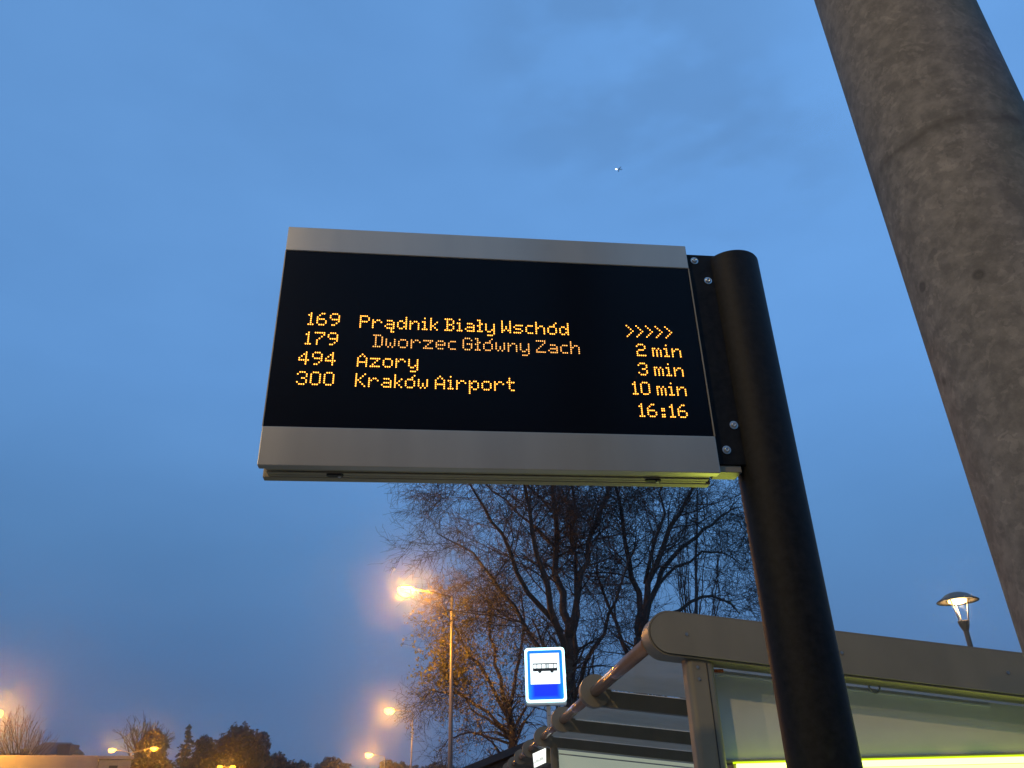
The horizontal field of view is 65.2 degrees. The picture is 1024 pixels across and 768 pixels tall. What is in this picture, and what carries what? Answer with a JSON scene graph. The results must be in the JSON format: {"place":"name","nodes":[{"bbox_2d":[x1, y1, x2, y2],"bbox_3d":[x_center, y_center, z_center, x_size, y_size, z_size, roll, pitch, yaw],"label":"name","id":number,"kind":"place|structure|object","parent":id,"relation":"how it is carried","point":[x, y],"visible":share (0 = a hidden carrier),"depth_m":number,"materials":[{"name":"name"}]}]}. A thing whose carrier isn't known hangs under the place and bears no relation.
{"place":"outdoors","nodes":[
{"label":"outdoors","id":0,"kind":"place"},
{"bbox_2d":[33,742,84,754],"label":"house","id":1,"kind":"structure","parent":0,"point":[66,748],"depth_m":106.49,"materials":[{"name":"tile"}]},
{"bbox_2d":[314,755,353,767],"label":"leafy tree","id":2,"kind":"object","parent":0,"point":[328,762],"visible":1,"depth_m":110.41,"materials":[{"name":"green plant"}]},
{"bbox_2d":[0,0,1023,767],"label":"sky","id":3,"kind":"structure","parent":0,"point":[159,159],"materials":[{"name":"blue"}]},
{"bbox_2d":[257,227,862,767],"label":"departure display","id":4,"kind":"object","parent":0,"point":[425,357],"visible":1,"depth_m":2.84,"materials":[{"name":"metal"}]},
{"bbox_2d":[503,611,1023,767],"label":"bus shelter","id":5,"kind":"object","parent":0,"point":[919,704],"visible":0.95,"depth_m":4.38,"materials":[{"name":"grey paint"}]},
{"bbox_2d":[533,748,550,767],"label":"lit box sign","id":6,"kind":"object","parent":5,"relation":"hanging from","point":[541,758],"visible":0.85,"depth_m":10.56,"materials":[{"name":"grey paint"}]},
{"bbox_2d":[524,647,566,727],"bbox_3d":[0.464,4.197,10.918,0.576,1.129,0.171,-2,-28,1],"label":"bus stop sign","id":7,"kind":"object","parent":5,"relation":"attached to","point":[545,679],"visible":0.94,"depth_m":10.92,"materials":[{"name":"blue"}]},
{"bbox_2d":[814,0,1023,655],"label":"galvanised pole","id":8,"kind":"object","parent":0,"point":[933,98],"visible":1,"depth_m":1.27,"materials":[{"name":"metal"}]},
{"label":"ground","id":9,"kind":"structure","parent":0,"visible":0},
{"bbox_2d":[0,703,59,754],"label":"round bare tree","id":10,"kind":"object","parent":9,"relation":"on","point":[25,746],"visible":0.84,"depth_m":55.89,"materials":[{"name":"brown plant"}]},
{"bbox_2d":[0,755,133,767],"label":"flat roof building","id":11,"kind":"structure","parent":9,"relation":"on","point":[48,761],"depth_m":49.94,"materials":[{"name":"beige concrete"}]},
{"bbox_2d":[110,747,154,755],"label":"street lamp","id":12,"kind":"object","parent":9,"relation":"on","point":[132,752],"visible":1,"depth_m":70.49,"materials":[{"name":"grey metal"}]},
{"bbox_2d":[112,711,175,767],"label":"brushy tree","id":13,"kind":"object","parent":9,"relation":"on","point":[158,740],"visible":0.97,"depth_m":77.03,"materials":[{"name":"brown plant"}]},
{"bbox_2d":[174,724,194,767],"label":"spruce tree","id":14,"kind":"object","parent":9,"relation":"on","point":[185,751],"visible":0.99,"depth_m":83.51,"materials":[{"name":"green plant"}]},
{"bbox_2d":[181,734,211,767],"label":"leafy tree","id":15,"kind":"object","parent":9,"relation":"on","point":[200,742],"visible":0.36,"depth_m":92.61,"materials":[{"name":"green plant"}]},
{"bbox_2d":[189,721,269,767],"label":"leafy tree","id":16,"kind":"object","parent":9,"relation":"on","point":[239,747],"visible":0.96,"depth_m":86.15,"materials":[{"name":"green plant"}]},
{"bbox_2d":[257,731,274,767],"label":"leafy tree","id":17,"kind":"object","parent":9,"relation":"on","point":[264,736],"visible":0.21,"depth_m":90.99,"materials":[{"name":"green plant"}]},
{"bbox_2d":[271,751,311,767],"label":"leafy tree","id":18,"kind":"object","parent":9,"relation":"on","point":[280,761],"visible":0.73,"depth_m":95.86,"materials":[{"name":"green plant"}]},
{"bbox_2d":[379,758,418,767],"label":"leafy tree","id":19,"kind":"object","parent":9,"relation":"on","point":[391,764],"visible":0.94,"depth_m":111.83,"materials":[{"name":"green plant"}]},
{"bbox_2d":[386,707,412,767],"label":"street lamp","id":20,"kind":"object","parent":9,"relation":"on","point":[411,738],"visible":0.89,"depth_m":62.38,"materials":[{"name":"grey metal"}]},
{"bbox_2d":[401,585,452,767],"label":"street lamp","id":21,"kind":"object","parent":9,"relation":"on","point":[450,748],"visible":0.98,"depth_m":27.76,"materials":[{"name":"grey metal"}]},
{"bbox_2d":[421,761,459,767],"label":"leafy tree","id":22,"kind":"object","parent":9,"relation":"on","point":[435,765],"visible":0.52,"depth_m":112.38,"materials":[{"name":"green plant"}]},
{"bbox_2d":[385,553,579,767],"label":"autumn tree","id":23,"kind":"object","parent":9,"relation":"on","point":[509,730],"visible":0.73,"depth_m":30.77,"materials":[{"name":"brown plant"}]},
{"bbox_2d":[463,719,581,767],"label":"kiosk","id":24,"kind":"object","parent":9,"relation":"on","point":[499,759],"visible":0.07,"depth_m":21.77,"materials":[{"name":"metal"}]},
{"bbox_2d":[369,483,711,738],"bbox_3d":[0.886,6.526,27.815,12.527,17.824,10.675,-2,-28,0],"label":"bare tree","id":25,"kind":"object","parent":9,"relation":"on","point":[572,515],"visible":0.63,"depth_m":26.99,"materials":[{"name":"brown plant"}]},
{"bbox_2d":[529,478,761,730],"bbox_3d":[5.781,6.625,28.111,11.048,17.632,10.004,-2,-28,0],"label":"bare tree","id":26,"kind":"object","parent":9,"relation":"on","point":[688,498],"visible":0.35,"depth_m":28.37,"materials":[{"name":"brown plant"}]},
{"bbox_2d":[663,487,725,615],"bbox_3d":[9.627,12.784,39.449,3.417,17.155,2.531,-11,-29,17],"label":"poplar tree","id":27,"kind":"object","parent":9,"relation":"on","point":[684,597],"visible":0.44,"depth_m":40.78,"materials":[{"name":"brown plant"}]},
{"bbox_2d":[936,592,979,646],"bbox_3d":[6.309,4.787,10.318,0.550,4.175,0.550,-2,-28,0],"label":"park lamp","id":28,"kind":"object","parent":9,"relation":"on","point":[953,599],"visible":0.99,"depth_m":11.13,"materials":[{"name":"grey metal"}]}
]}

